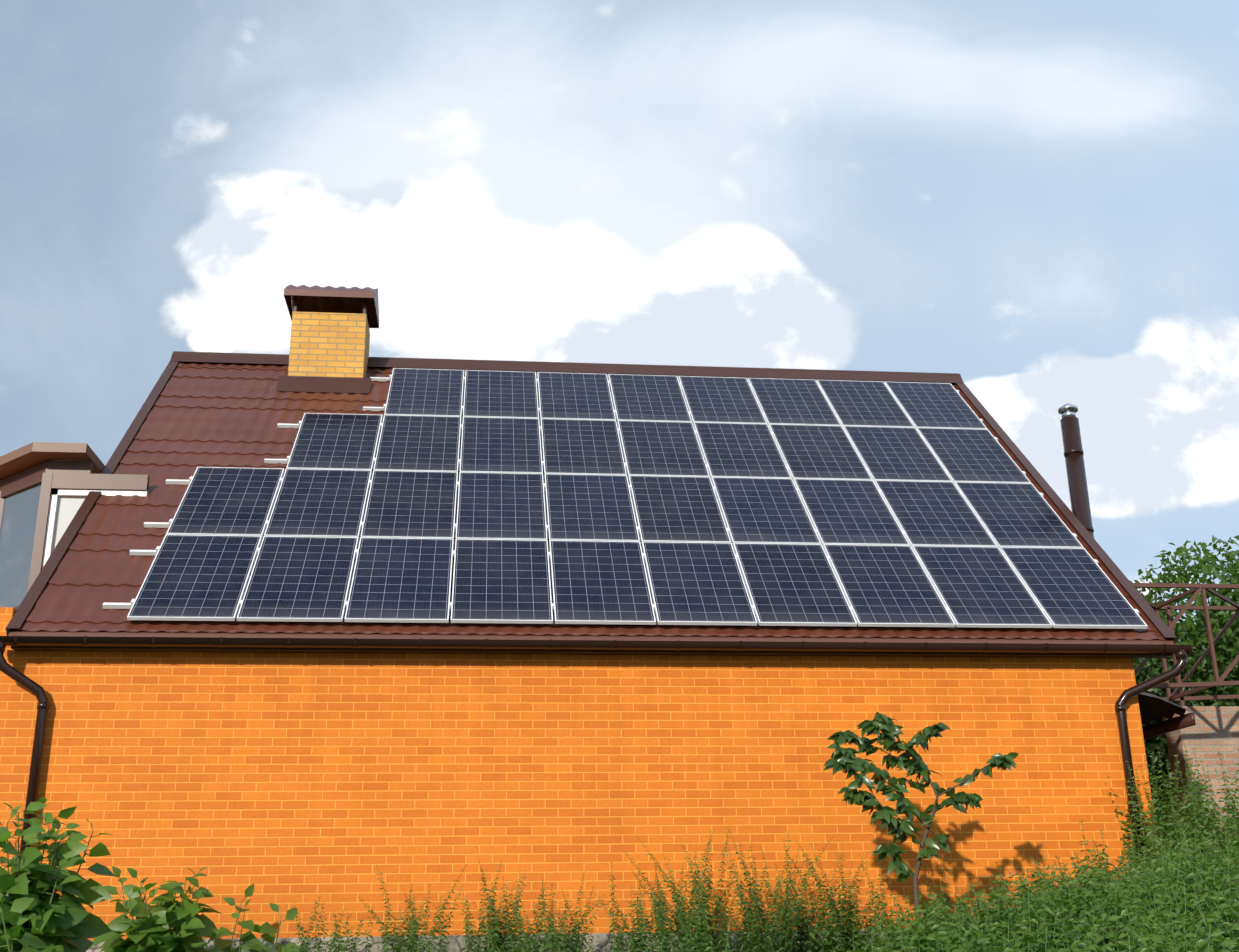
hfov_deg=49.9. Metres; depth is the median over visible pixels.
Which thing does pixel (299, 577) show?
panel cells
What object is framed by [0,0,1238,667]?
sky
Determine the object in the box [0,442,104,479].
bay roof slab
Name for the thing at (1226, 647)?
tree behind fence
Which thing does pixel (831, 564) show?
panel frames
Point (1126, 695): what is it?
gutter pipes
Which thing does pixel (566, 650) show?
fascia
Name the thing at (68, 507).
curtained bay glass
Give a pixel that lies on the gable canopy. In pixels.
(1155, 708)
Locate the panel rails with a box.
[102,375,1138,614]
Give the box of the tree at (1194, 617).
[1176,572,1238,689]
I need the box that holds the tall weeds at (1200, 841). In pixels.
[1078,790,1238,888]
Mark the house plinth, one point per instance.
(601, 942)
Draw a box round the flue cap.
[1058,403,1077,418]
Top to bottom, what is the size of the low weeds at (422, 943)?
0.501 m
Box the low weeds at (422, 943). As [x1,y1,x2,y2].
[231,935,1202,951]
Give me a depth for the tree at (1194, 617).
24.88 m
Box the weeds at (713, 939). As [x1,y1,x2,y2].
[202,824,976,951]
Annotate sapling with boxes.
[823,712,1018,934]
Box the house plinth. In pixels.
[86,929,902,951]
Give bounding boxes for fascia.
[11,646,1171,655]
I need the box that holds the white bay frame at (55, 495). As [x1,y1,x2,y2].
[41,489,147,569]
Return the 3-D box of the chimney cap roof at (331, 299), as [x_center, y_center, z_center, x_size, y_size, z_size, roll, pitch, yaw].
[-4.106,-2.541,19.094,1.240,0.414,1.010,1,-19,-6]
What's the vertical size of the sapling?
2.295 m
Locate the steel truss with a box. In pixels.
[1132,583,1238,705]
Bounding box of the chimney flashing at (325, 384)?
[276,376,371,392]
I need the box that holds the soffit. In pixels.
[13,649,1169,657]
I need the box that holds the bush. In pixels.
[0,797,299,951]
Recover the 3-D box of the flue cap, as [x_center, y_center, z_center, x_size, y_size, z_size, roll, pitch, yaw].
[5.647,-0.807,16.738,0.240,0.210,0.240,1,-19,-6]
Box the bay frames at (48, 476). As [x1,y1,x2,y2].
[0,461,149,609]
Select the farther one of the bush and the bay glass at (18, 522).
the bay glass at (18, 522)
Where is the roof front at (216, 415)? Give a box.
[10,361,1172,639]
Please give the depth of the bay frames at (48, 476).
15.06 m
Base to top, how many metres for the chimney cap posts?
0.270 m
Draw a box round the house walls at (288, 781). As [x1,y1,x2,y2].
[0,607,1157,940]
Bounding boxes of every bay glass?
[0,484,40,606]
[52,496,85,551]
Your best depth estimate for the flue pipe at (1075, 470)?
16.40 m
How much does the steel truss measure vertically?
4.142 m
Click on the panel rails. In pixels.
(154, 552)
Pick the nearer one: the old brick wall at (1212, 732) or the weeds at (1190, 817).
the weeds at (1190, 817)
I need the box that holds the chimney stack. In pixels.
[288,311,369,377]
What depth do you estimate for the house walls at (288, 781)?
12.70 m
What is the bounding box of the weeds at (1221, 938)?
[796,747,1238,951]
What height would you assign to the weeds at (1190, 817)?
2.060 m
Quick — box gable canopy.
[1138,692,1195,738]
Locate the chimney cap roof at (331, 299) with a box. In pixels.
[284,285,378,327]
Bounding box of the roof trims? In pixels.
[6,351,1176,644]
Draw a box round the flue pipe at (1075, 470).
[1060,417,1093,537]
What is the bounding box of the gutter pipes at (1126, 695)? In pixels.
[0,635,1191,874]
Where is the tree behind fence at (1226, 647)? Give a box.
[1129,535,1238,766]
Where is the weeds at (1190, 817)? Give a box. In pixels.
[1107,740,1238,879]
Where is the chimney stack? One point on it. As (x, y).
(324, 344)
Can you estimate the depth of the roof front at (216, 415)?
14.68 m
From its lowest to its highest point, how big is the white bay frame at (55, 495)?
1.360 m
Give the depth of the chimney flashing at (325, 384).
18.21 m
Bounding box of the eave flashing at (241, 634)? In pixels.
[8,629,1173,644]
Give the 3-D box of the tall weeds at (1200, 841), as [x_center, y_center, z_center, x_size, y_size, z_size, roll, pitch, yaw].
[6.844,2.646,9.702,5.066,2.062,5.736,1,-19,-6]
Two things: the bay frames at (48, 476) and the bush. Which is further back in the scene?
the bay frames at (48, 476)
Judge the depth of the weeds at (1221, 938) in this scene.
8.63 m
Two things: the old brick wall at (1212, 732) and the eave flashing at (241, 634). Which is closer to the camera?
the eave flashing at (241, 634)
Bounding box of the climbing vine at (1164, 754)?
[1133,641,1238,859]
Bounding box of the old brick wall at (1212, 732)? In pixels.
[1163,706,1238,850]
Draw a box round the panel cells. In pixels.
[129,369,1144,624]
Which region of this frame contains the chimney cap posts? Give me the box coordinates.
[293,296,369,329]
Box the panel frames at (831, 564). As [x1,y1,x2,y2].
[127,368,1147,628]

